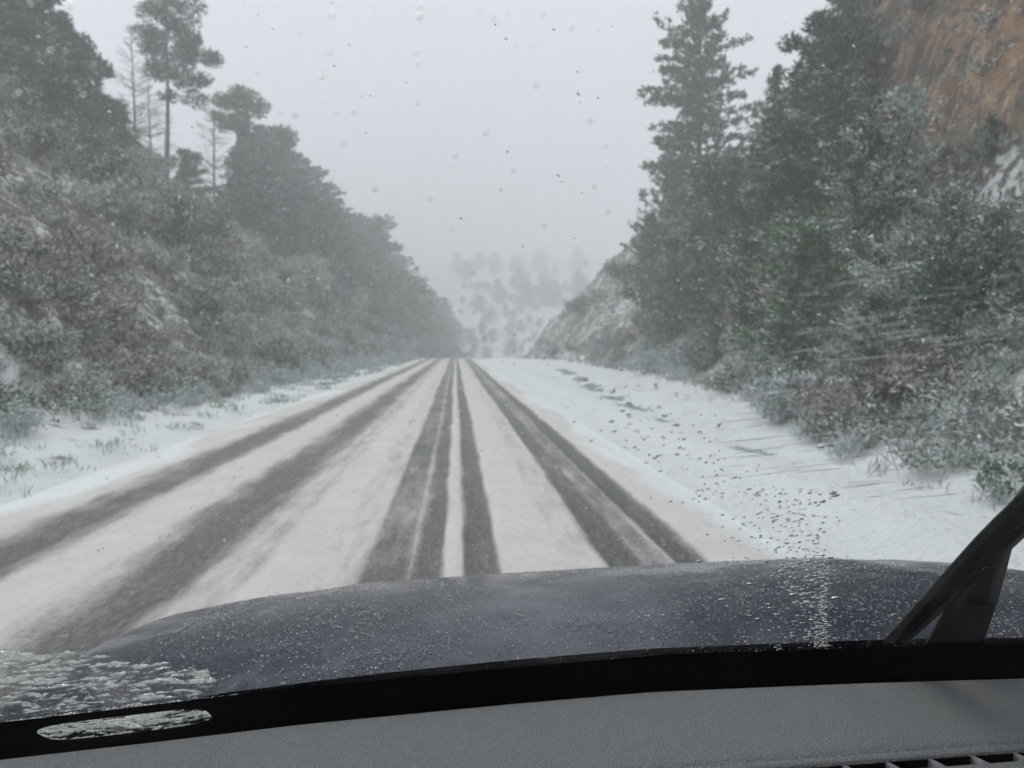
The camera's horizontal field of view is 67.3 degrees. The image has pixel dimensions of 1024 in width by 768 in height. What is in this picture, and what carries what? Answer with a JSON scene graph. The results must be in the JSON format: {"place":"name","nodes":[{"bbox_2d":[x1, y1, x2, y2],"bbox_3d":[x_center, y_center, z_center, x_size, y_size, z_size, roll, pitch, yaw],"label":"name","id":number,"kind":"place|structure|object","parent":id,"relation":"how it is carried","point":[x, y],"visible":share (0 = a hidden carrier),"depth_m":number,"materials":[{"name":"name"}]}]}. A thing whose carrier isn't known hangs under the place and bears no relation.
{"place":"outdoors","nodes":[
{"label":"outdoors","id":0,"kind":"place"},
{"bbox_2d":[2,0,835,259],"label":"sky","id":1,"kind":"structure","parent":0,"point":[510,72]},
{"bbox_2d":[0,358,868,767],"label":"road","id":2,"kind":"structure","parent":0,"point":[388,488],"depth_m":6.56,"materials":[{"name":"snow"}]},
{"bbox_2d":[0,485,1023,767],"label":"car","id":3,"kind":"object","parent":2,"relation":"on","point":[944,689],"visible":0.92,"depth_m":1.04,"materials":[{"name":"blue paint"}]},
{"bbox_2d":[0,650,236,739],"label":"slush","id":4,"kind":"object","parent":3,"relation":"on","point":[154,718],"visible":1,"depth_m":0.87,"materials":[{"name":"white"}]},
{"bbox_2d":[2,3,1023,668],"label":"water drops","id":5,"kind":"object","parent":3,"relation":"on","point":[822,601],"visible":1,"depth_m":0.60,"materials":[{"name":"white"}]},
{"bbox_2d":[51,557,1023,713],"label":"hood beads","id":6,"kind":"object","parent":3,"relation":"on","point":[582,573],"visible":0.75,"depth_m":1.45,"materials":[{"name":"clear liquid"}]},
{"bbox_2d":[0,0,1023,569],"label":"ground","id":7,"kind":"structure","parent":0,"point":[888,526],"depth_m":17.29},
{"bbox_2d":[1,73,49,116],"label":"shrub","id":8,"kind":"object","parent":7,"relation":"on","point":[24,96],"visible":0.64,"depth_m":39.46,"materials":[{"name":"green plant"}]},
{"bbox_2d":[0,0,69,93],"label":"fir tree","id":9,"kind":"object","parent":7,"relation":"on","point":[17,24],"visible":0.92,"depth_m":40.33,"materials":[{"name":"green plant"}]},
{"bbox_2d":[2,110,77,161],"bbox_3d":[-19.299,-9.909,30.870,3.238,2.165,3.185,-1,3,-18],"label":"shrub","id":10,"kind":"object","parent":7,"relation":"on","point":[49,137],"visible":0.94,"depth_m":30.66,"materials":[{"name":"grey plant"}]},
{"bbox_2d":[0,0,97,112],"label":"fir tree","id":11,"kind":"object","parent":7,"relation":"on","point":[63,77],"visible":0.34,"depth_m":43.82,"materials":[{"name":"green plant"}]},
{"bbox_2d":[29,8,104,120],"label":"fir tree","id":12,"kind":"object","parent":7,"relation":"on","point":[70,34],"visible":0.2,"depth_m":46.53,"materials":[{"name":"green plant"}]},
{"bbox_2d":[29,204,121,239],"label":"shrub","id":13,"kind":"object","parent":7,"relation":"on","point":[54,221],"visible":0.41,"depth_m":27.49,"materials":[{"name":"grey plant"}]},
{"bbox_2d":[49,108,123,150],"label":"shrub","id":14,"kind":"object","parent":7,"relation":"on","point":[81,130],"visible":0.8,"depth_m":42.43,"materials":[{"name":"green plant"}]},
{"bbox_2d":[56,34,118,130],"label":"fir tree","id":15,"kind":"object","parent":7,"relation":"on","point":[89,107],"visible":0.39,"depth_m":48.87,"materials":[{"name":"green plant"}]},
{"bbox_2d":[42,209,147,283],"bbox_3d":[-13.623,-4.284,24.806,3.462,2.364,3.708,-2,3,-34],"label":"shrub","id":16,"kind":"object","parent":7,"relation":"on","point":[97,247],"visible":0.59,"depth_m":24.23,"materials":[{"name":"green plant"}]},
{"bbox_2d":[52,57,140,140],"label":"fir tree","id":17,"kind":"object","parent":7,"relation":"on","point":[103,98],"visible":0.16,"depth_m":51.91,"materials":[{"name":"green plant"}]},
{"bbox_2d":[53,288,146,328],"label":"shrub","id":18,"kind":"object","parent":7,"relation":"on","point":[115,310],"visible":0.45,"depth_m":19.73,"materials":[{"name":"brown plant"}]},
{"bbox_2d":[63,136,144,183],"bbox_3d":[-19.532,-10.223,35.752,5.381,2.279,4.143,3,4,44],"label":"shrub","id":19,"kind":"object","parent":7,"relation":"on","point":[119,165],"visible":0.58,"depth_m":35.84,"materials":[{"name":"green plant"}]},
{"bbox_2d":[83,275,140,314],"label":"shrub","id":20,"kind":"object","parent":7,"relation":"on","point":[113,288],"visible":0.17,"depth_m":22.19,"materials":[{"name":"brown plant"}]},
{"bbox_2d":[63,169,164,227],"bbox_3d":[-15.785,-7.237,30.277,3.870,2.409,2.630,-2,4,-41],"label":"shrub","id":21,"kind":"object","parent":7,"relation":"on","point":[121,198],"visible":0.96,"depth_m":30.04,"materials":[{"name":"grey plant"}]},
{"bbox_2d":[103,97,142,152],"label":"fir tree","id":22,"kind":"object","parent":7,"relation":"on","point":[124,107],"visible":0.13,"depth_m":56.99,"materials":[{"name":"green plant"}]},
{"bbox_2d":[89,343,175,393],"bbox_3d":[-9.034,-0.264,17.974,1.904,1.495,2.364,0,3,3],"label":"shrub","id":23,"kind":"object","parent":7,"relation":"on","point":[120,360],"visible":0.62,"depth_m":17.95,"materials":[{"name":"green plant"}]},
{"bbox_2d":[105,142,162,173],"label":"shrub","id":24,"kind":"object","parent":7,"relation":"on","point":[134,156],"visible":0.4,"depth_m":49.60,"materials":[{"name":"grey plant"}]},
{"bbox_2d":[107,21,169,139],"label":"bare tree","id":25,"kind":"object","parent":7,"relation":"on","point":[134,108],"visible":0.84,"depth_m":61.83,"materials":[{"name":"grey plant"}]},
{"bbox_2d":[108,166,168,201],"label":"shrub","id":26,"kind":"object","parent":7,"relation":"on","point":[135,174],"visible":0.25,"depth_m":41.72,"materials":[{"name":"green plant"}]},
{"bbox_2d":[117,193,177,237],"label":"shrub","id":27,"kind":"object","parent":7,"relation":"on","point":[167,217],"visible":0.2,"depth_m":34.01,"materials":[{"name":"grey plant"}]},
{"bbox_2d":[108,160,189,193],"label":"shrub","id":28,"kind":"object","parent":7,"relation":"on","point":[163,186],"visible":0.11,"depth_m":47.71,"materials":[{"name":"grey plant"}]},
{"bbox_2d":[131,70,175,154],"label":"bare tree","id":29,"kind":"object","parent":7,"relation":"on","point":[150,137],"visible":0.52,"depth_m":63.95,"materials":[{"name":"grey plant"}]},
{"bbox_2d":[120,230,195,279],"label":"shrub","id":30,"kind":"object","parent":7,"relation":"on","point":[176,261],"visible":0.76,"depth_m":31.35,"materials":[{"name":"grey plant"}]},
{"bbox_2d":[140,185,194,240],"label":"shrub","id":31,"kind":"object","parent":7,"relation":"on","point":[181,213],"visible":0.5,"depth_m":37.81,"materials":[{"name":"green plant"}]},
{"bbox_2d":[130,0,224,183],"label":"pine tree","id":32,"kind":"object","parent":7,"relation":"on","point":[150,36],"visible":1,"depth_m":62.68,"materials":[{"name":"green plant"}]},
{"bbox_2d":[159,357,217,377],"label":"shrub","id":33,"kind":"object","parent":7,"relation":"on","point":[202,369],"visible":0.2,"depth_m":22.02,"materials":[{"name":"brown plant"}]},
{"bbox_2d":[170,147,215,196],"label":"fir tree","id":34,"kind":"object","parent":7,"relation":"on","point":[189,170],"visible":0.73,"depth_m":67.04,"materials":[{"name":"green plant"}]},
{"bbox_2d":[158,195,240,241],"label":"shrub","id":35,"kind":"object","parent":7,"relation":"on","point":[211,229],"visible":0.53,"depth_m":42.67,"materials":[{"name":"green plant"}]},
{"bbox_2d":[168,280,242,322],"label":"shrub","id":36,"kind":"object","parent":7,"relation":"on","point":[199,297],"visible":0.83,"depth_m":29.68,"materials":[{"name":"grey plant"}]},
{"bbox_2d":[185,256,228,279],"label":"shrub","id":37,"kind":"object","parent":7,"relation":"on","point":[196,267],"visible":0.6,"depth_m":37.46,"materials":[{"name":"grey plant"}]},
{"bbox_2d":[188,92,235,209],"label":"bare tree","id":38,"kind":"object","parent":7,"relation":"on","point":[213,165],"visible":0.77,"depth_m":73.88,"materials":[{"name":"grey plant"}]},
{"bbox_2d":[186,242,246,278],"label":"shrub","id":39,"kind":"object","parent":7,"relation":"on","point":[218,259],"visible":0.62,"depth_m":38.56,"materials":[{"name":"green plant"}]},
{"bbox_2d":[198,224,249,253],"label":"shrub","id":40,"kind":"object","parent":7,"relation":"on","point":[232,240],"visible":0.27,"depth_m":51.33,"materials":[{"name":"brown plant"}]},
{"bbox_2d":[216,113,261,205],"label":"conifer","id":41,"kind":"object","parent":7,"relation":"on","point":[245,134],"visible":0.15,"depth_m":82.15,"materials":[{"name":"green plant"}]},
{"bbox_2d":[213,149,265,220],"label":"conifer","id":42,"kind":"object","parent":7,"relation":"on","point":[232,165],"visible":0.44,"depth_m":72.79,"materials":[{"name":"green plant"}]},
{"bbox_2d":[206,83,274,189],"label":"pine tree","id":43,"kind":"object","parent":7,"relation":"on","point":[236,99],"visible":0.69,"depth_m":76.73,"materials":[{"name":"green plant"}]},
{"bbox_2d":[223,249,264,285],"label":"shrub","id":44,"kind":"object","parent":7,"relation":"on","point":[252,270],"visible":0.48,"depth_m":46.08,"materials":[{"name":"grey plant"}]},
{"bbox_2d":[226,226,265,261],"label":"shrub","id":45,"kind":"object","parent":7,"relation":"on","point":[248,245],"visible":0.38,"depth_m":56.11,"materials":[{"name":"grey plant"}]},
{"bbox_2d":[223,309,280,350],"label":"shrub","id":46,"kind":"object","parent":7,"relation":"on","point":[247,323],"visible":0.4,"depth_m":34.05,"materials":[{"name":"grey plant"}]},
{"bbox_2d":[229,188,284,247],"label":"conifer","id":47,"kind":"object","parent":7,"relation":"on","point":[250,209],"visible":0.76,"depth_m":69.64,"materials":[{"name":"green plant"}]},
{"bbox_2d":[241,271,288,302],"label":"shrub","id":48,"kind":"object","parent":7,"relation":"on","point":[266,289],"visible":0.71,"depth_m":51.03,"materials":[{"name":"grey plant"}]},
{"bbox_2d":[251,124,285,204],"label":"conifer","id":49,"kind":"object","parent":7,"relation":"on","point":[265,142],"visible":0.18,"depth_m":87.24,"materials":[{"name":"green plant"}]},
{"bbox_2d":[216,123,323,206],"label":"conifer","id":50,"kind":"object","parent":7,"relation":"on","point":[283,137],"visible":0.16,"depth_m":92.29,"materials":[{"name":"green plant"}]},
{"bbox_2d":[256,336,296,358],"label":"shrub","id":51,"kind":"object","parent":7,"relation":"on","point":[275,347],"visible":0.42,"depth_m":36.70,"materials":[{"name":"green plant"}]},
{"bbox_2d":[249,264,308,305],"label":"shrub","id":52,"kind":"object","parent":7,"relation":"on","point":[298,287],"visible":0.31,"depth_m":55.56,"materials":[{"name":"grey plant"}]},
{"bbox_2d":[257,349,307,372],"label":"shrub","id":53,"kind":"object","parent":7,"relation":"on","point":[294,359],"visible":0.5,"depth_m":35.19,"materials":[{"name":"green plant"}]},
{"bbox_2d":[269,257,306,282],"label":"shrub","id":54,"kind":"object","parent":7,"relation":"on","point":[287,270],"visible":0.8,"depth_m":59.30,"materials":[{"name":"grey plant"}]},
{"bbox_2d":[277,251,334,291],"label":"shrub","id":55,"kind":"object","parent":7,"relation":"on","point":[314,267],"visible":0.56,"depth_m":62.43,"materials":[{"name":"grey plant"}]},
{"bbox_2d":[301,199,348,276],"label":"conifer","id":56,"kind":"object","parent":7,"relation":"on","point":[319,210],"visible":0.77,"depth_m":85.33,"materials":[{"name":"green plant"}]},
{"bbox_2d":[307,165,352,234],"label":"conifer","id":57,"kind":"object","parent":7,"relation":"on","point":[319,175],"visible":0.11,"depth_m":107.82,"materials":[{"name":"green plant"}]},
{"bbox_2d":[330,282,374,311],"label":"shrub","id":58,"kind":"object","parent":7,"relation":"on","point":[362,302],"visible":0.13,"depth_m":92.11,"materials":[{"name":"grey plant"}]},
{"bbox_2d":[352,211,418,280],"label":"conifer","id":59,"kind":"object","parent":7,"relation":"on","point":[374,229],"visible":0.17,"depth_m":127.79,"materials":[{"name":"green plant"}]},
{"bbox_2d":[0,357,778,497],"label":"verge grass","id":60,"kind":"structure","parent":7,"relation":"on","point":[220,402],"depth_m":16.05,"materials":[{"name":"grey plant"}]},
{"bbox_2d":[401,273,447,342],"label":"conifer","id":61,"kind":"object","parent":7,"relation":"on","point":[419,329],"visible":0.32,"depth_m":126.77,"materials":[{"name":"green plant"}]},
{"bbox_2d":[0,4,1023,473],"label":"brush","id":62,"kind":"object","parent":7,"relation":"on","point":[920,456],"visible":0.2,"depth_m":16.29,"materials":[{"name":"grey plant"}]},
{"bbox_2d":[0,227,1023,505],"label":"frosted brush","id":63,"kind":"object","parent":7,"relation":"on","point":[180,395],"visible":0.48,"depth_m":16.72,"materials":[{"name":"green plant"}]},
{"bbox_2d":[0,36,1023,499],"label":"green brush","id":64,"kind":"object","parent":7,"relation":"on","point":[256,306],"visible":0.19,"depth_m":17.54,"materials":[{"name":"green plant"}]},
{"bbox_2d":[0,0,1023,444],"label":"dry brush","id":65,"kind":"object","parent":7,"relation":"on","point":[80,314],"visible":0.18,"depth_m":20.30,"materials":[{"name":"brown plant"}]},
{"bbox_2d":[0,0,1023,510],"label":"bank grass","id":66,"kind":"structure","parent":7,"relation":"on","point":[580,354],"depth_m":29.16,"materials":[{"name":"brown plant"}]},
{"bbox_2d":[562,292,608,316],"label":"shrub","id":67,"kind":"object","parent":7,"relation":"on","point":[579,304],"visible":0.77,"depth_m":79.69,"materials":[{"name":"plant"}]},
{"bbox_2d":[581,325,626,355],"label":"shrub","id":68,"kind":"object","parent":7,"relation":"on","point":[606,341],"visible":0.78,"depth_m":57.73,"materials":[{"name":"green plant"}]},
{"bbox_2d":[597,254,643,285],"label":"shrub","id":69,"kind":"object","parent":7,"relation":"on","point":[613,269],"visible":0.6,"depth_m":72.66,"materials":[{"name":"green plant"}]},
{"bbox_2d":[625,342,670,372],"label":"shrub","id":70,"kind":"object","parent":7,"relation":"on","point":[658,355],"visible":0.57,"depth_m":37.65,"materials":[{"name":"green plant"}]},
{"bbox_2d":[616,208,680,311],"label":"fir tree","id":71,"kind":"object","parent":7,"relation":"on","point":[648,246],"visible":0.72,"depth_m":55.14,"materials":[{"name":"green plant"}]},
{"bbox_2d":[639,284,683,346],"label":"fir tree","id":72,"kind":"object","parent":7,"relation":"on","point":[658,308],"visible":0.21,"depth_m":42.30,"materials":[{"name":"green plant"}]},
{"bbox_2d":[633,159,696,276],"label":"fir tree","id":73,"kind":"object","parent":7,"relation":"on","point":[667,188],"visible":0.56,"depth_m":58.95,"materials":[{"name":"green plant"}]},
{"bbox_2d":[639,254,705,348],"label":"fir tree","id":74,"kind":"object","parent":7,"relation":"on","point":[677,303],"visible":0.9,"depth_m":39.28,"materials":[{"name":"green plant"}]},
{"bbox_2d":[667,325,718,371],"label":"shrub","id":75,"kind":"object","parent":7,"relation":"on","point":[689,347],"visible":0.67,"depth_m":30.82,"materials":[{"name":"grey plant"}]},
{"bbox_2d":[655,200,739,322],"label":"fir tree","id":76,"kind":"object","parent":7,"relation":"on","point":[696,229],"visible":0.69,"depth_m":40.27,"materials":[{"name":"green plant"}]},
{"bbox_2d":[635,0,765,217],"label":"conifer","id":77,"kind":"object","parent":7,"relation":"on","point":[698,87],"visible":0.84,"depth_m":59.26,"materials":[{"name":"green plant"}]},
{"bbox_2d":[681,292,731,365],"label":"fir tree","id":78,"kind":"object","parent":7,"relation":"on","point":[716,313],"visible":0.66,"depth_m":30.22,"materials":[{"name":"green plant"}]},
{"bbox_2d":[659,155,754,265],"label":"fir tree","id":79,"kind":"object","parent":7,"relation":"on","point":[707,175],"visible":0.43,"depth_m":43.04,"materials":[{"name":"green plant"}]},
{"bbox_2d":[714,323,760,356],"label":"shrub","id":80,"kind":"object","parent":7,"relation":"on","point":[724,342],"visible":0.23,"depth_m":24.89,"materials":[{"name":"green plant"}]},
{"bbox_2d":[707,223,797,337],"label":"fir tree","id":81,"kind":"object","parent":7,"relation":"on","point":[743,246],"visible":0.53,"depth_m":26.11,"materials":[{"name":"green plant"}]},
{"bbox_2d":[725,218,797,329],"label":"frosted conifer","id":82,"kind":"object","parent":7,"relation":"on","point":[759,280],"visible":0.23,"depth_m":25.74,"materials":[{"name":"green plant"}]},
{"bbox_2d":[731,341,795,377],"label":"shrub","id":83,"kind":"object","parent":7,"relation":"on","point":[774,358],"visible":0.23,"depth_m":19.81,"materials":[{"name":"grey plant"}]},
{"bbox_2d":[730,63,798,214],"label":"fir tree","id":84,"kind":"object","parent":7,"relation":"on","point":[772,110],"visible":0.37,"depth_m":38.50,"materials":[{"name":"green plant"}]},
{"bbox_2d":[696,114,839,277],"bbox_3d":[10.432,-6.658,29.755,6.084,7.182,4.879,-2,4,-40],"label":"fir tree","id":85,"kind":"object","parent":7,"relation":"on","point":[778,173],"visible":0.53,"depth_m":29.07,"materials":[{"name":"green plant"}]},
{"bbox_2d":[750,290,798,378],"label":"fir tree","id":86,"kind":"object","parent":7,"relation":"on","point":[765,345],"visible":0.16,"depth_m":19.94,"materials":[{"name":"green plant"}]},
{"bbox_2d":[732,354,862,418],"bbox_3d":[5.756,0.099,14.452,2.950,1.370,2.210,0,3,-2],"label":"shrub","id":87,"kind":"object","parent":7,"relation":"on","point":[778,399],"visible":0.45,"depth_m":14.51,"materials":[{"name":"green plant"}]},
{"bbox_2d":[729,205,871,369],"bbox_3d":[7.236,-2.225,18.960,3.611,4.350,2.664,0,3,7],"label":"fir tree","id":88,"kind":"object","parent":7,"relation":"on","point":[795,254],"visible":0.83,"depth_m":18.77,"materials":[{"name":"green plant"}]},
{"bbox_2d":[748,6,890,206],"bbox_3d":[12.846,-10.956,31.054,4.874,8.609,6.078,2,4,39],"label":"fir tree","id":89,"kind":"object","parent":7,"relation":"on","point":[840,42],"visible":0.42,"depth_m":30.52,"materials":[{"name":"green plant"}]},
{"bbox_2d":[770,233,876,349],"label":"frosted conifer","id":90,"kind":"object","parent":7,"relation":"on","point":[830,253],"visible":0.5,"depth_m":18.72,"materials":[{"name":"green plant"}]},
{"bbox_2d":[790,373,859,410],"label":"shrub","id":91,"kind":"object","parent":7,"relation":"on","point":[809,398],"visible":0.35,"depth_m":13.42,"materials":[{"name":"grey plant"}]},
{"bbox_2d":[777,58,883,246],"bbox_3d":[12.391,-8.289,29.266,5.514,7.752,5.149,-2,3,-35],"label":"fir tree","id":92,"kind":"object","parent":7,"relation":"on","point":[834,109],"visible":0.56,"depth_m":28.55,"materials":[{"name":"green plant"}]},
{"bbox_2d":[803,387,882,440],"bbox_3d":[5.232,0.464,12.011,1.305,0.890,1.070,0,3,6],"label":"shrub","id":93,"kind":"object","parent":7,"relation":"on","point":[844,405],"visible":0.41,"depth_m":11.97,"materials":[{"name":"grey plant"}]},
{"bbox_2d":[810,0,889,113],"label":"fir tree","id":94,"kind":"object","parent":7,"relation":"on","point":[854,6],"visible":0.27,"depth_m":32.12,"materials":[{"name":"green plant"}]},
{"bbox_2d":[786,166,915,299],"bbox_3d":[9.137,-3.857,21.013,3.132,4.119,2.949,0,3,-7],"label":"frosted conifer","id":95,"kind":"object","parent":7,"relation":"on","point":[847,206],"visible":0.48,"depth_m":20.69,"materials":[{"name":"green plant"}]},
{"bbox_2d":[827,289,912,383],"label":"fir tree","id":96,"kind":"object","parent":7,"relation":"on","point":[871,303],"visible":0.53,"depth_m":14.14,"materials":[{"name":"green plant"}]},
{"bbox_2d":[808,102,953,274],"bbox_3d":[10.008,-5.165,21.462,3.054,4.988,4.140,0,3,-7],"label":"fir tree","id":97,"kind":"object","parent":7,"relation":"on","point":[869,132],"visible":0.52,"depth_m":20.89,"materials":[{"name":"green plant"}]},
{"bbox_2d":[815,75,975,267],"bbox_3d":[10.371,-5.671,21.127,4.074,5.125,3.836,1,3,24],"label":"frosted conifer","id":98,"kind":"object","parent":7,"relation":"on","point":[902,125],"visible":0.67,"depth_m":20.57,"materials":[{"name":"green plant"}]},
{"bbox_2d":[829,221,969,357],"bbox_3d":[7.105,-1.621,13.873,2.287,2.636,2.137,-1,3,-15],"label":"frosted conifer","id":99,"kind":"object","parent":7,"relation":"on","point":[896,242],"visible":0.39,"depth_m":13.98,"materials":[{"name":"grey plant"}]},
{"bbox_2d":[834,338,975,410],"bbox_3d":[6.188,-0.077,12.064,2.043,1.370,2.196,1,3,27],"label":"shrub","id":100,"kind":"object","parent":7,"relation":"on","point":[866,387],"visible":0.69,"depth_m":11.71,"materials":[{"name":"green plant"}]},
{"bbox_2d":[881,247,999,361],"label":"fir tree","id":101,"kind":"object","parent":7,"relation":"on","point":[939,279],"visible":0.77,"depth_m":12.41,"materials":[{"name":"green plant"}]},
{"bbox_2d":[873,176,1023,315],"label":"frosted conifer","id":102,"kind":"object","parent":7,"relation":"on","point":[948,234],"visible":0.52,"depth_m":13.14,"materials":[{"name":"green plant"}]},
{"bbox_2d":[942,196,1023,314],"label":"frosted conifer","id":103,"kind":"object","parent":7,"relation":"on","point":[1003,231],"visible":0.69,"depth_m":12.16,"materials":[{"name":"green plant"}]},
{"bbox_2d":[975,111,1003,160],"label":"fir tree","id":104,"kind":"object","parent":7,"relation":"on","point":[993,121],"visible":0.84,"depth_m":19.06,"materials":[{"name":"green plant"}]},
{"bbox_2d":[0,0,1023,625],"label":"falling snow","id":105,"kind":"structure","parent":0,"point":[288,280],"depth_m":5.21,"materials":[{"name":"snow"}]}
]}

